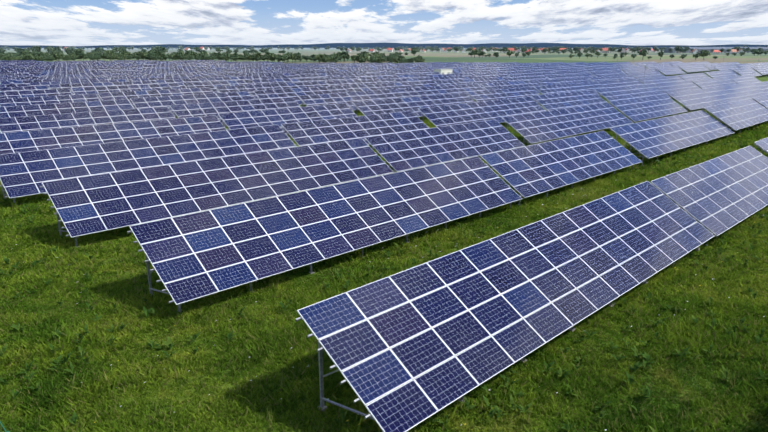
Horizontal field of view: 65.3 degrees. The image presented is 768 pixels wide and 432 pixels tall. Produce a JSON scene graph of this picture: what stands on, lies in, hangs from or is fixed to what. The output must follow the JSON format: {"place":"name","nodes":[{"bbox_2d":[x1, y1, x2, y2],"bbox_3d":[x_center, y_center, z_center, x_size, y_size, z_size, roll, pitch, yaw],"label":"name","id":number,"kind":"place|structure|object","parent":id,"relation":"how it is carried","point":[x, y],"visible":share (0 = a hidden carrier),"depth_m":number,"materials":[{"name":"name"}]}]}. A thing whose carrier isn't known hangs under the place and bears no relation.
{"place":"outdoors","nodes":[
{"label":"outdoors","id":0,"kind":"place"},
{"bbox_2d":[0,48,767,431],"bbox_3d":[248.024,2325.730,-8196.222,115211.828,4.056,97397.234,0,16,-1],"label":"ground","id":1,"kind":"structure","parent":0,"point":[536,56],"depth_m":19.24,"materials":[{"name":"green plant"}]},
{"bbox_2d":[0,61,741,431],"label":"perimeter fence","id":2,"kind":"object","parent":1,"relation":"on","point":[0,421],"visible":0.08,"depth_m":12.24,"materials":[{"name":"green"}]},
{"bbox_2d":[0,60,767,431],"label":"solar farm","id":3,"kind":"object","parent":1,"relation":"on","point":[140,160],"visible":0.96,"depth_m":35.84,"materials":[{"name":"blue glass"}]},
{"bbox_2d":[0,45,767,62],"bbox_3d":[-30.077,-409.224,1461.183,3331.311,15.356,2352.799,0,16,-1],"label":"trees","id":4,"kind":"object","parent":1,"relation":"on","point":[97,53],"visible":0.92,"depth_m":408.06,"materials":[{"name":"green plant"}]},
{"bbox_2d":[61,47,767,52],"bbox_3d":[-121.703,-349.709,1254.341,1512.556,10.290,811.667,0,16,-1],"label":"village","id":5,"kind":"object","parent":1,"relation":"on","point":[605,50],"visible":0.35,"depth_m":1020.30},
{"bbox_2d":[433,69,452,73],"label":"inverter station","id":6,"kind":"object","parent":1,"relation":"on","point":[444,71],"visible":0.44,"depth_m":166.63,"materials":[{"name":"white"}]},
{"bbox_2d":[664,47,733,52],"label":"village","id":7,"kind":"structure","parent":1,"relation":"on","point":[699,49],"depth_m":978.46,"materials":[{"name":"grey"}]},
{"bbox_2d":[740,47,767,52],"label":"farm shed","id":8,"kind":"structure","parent":1,"relation":"on","point":[764,48],"depth_m":1010.80,"materials":[{"name":"grey"}]},
{"bbox_2d":[0,43,767,47],"bbox_3d":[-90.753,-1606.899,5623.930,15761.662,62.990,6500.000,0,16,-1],"label":"distant ridge","id":9,"kind":"structure","parent":0,"point":[393,45],"depth_m":5798.03,"materials":[{"name":"blue"}]},
{"bbox_2d":[0,0,767,45],"label":"sky","id":10,"kind":"structure","parent":0,"point":[22,22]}
]}

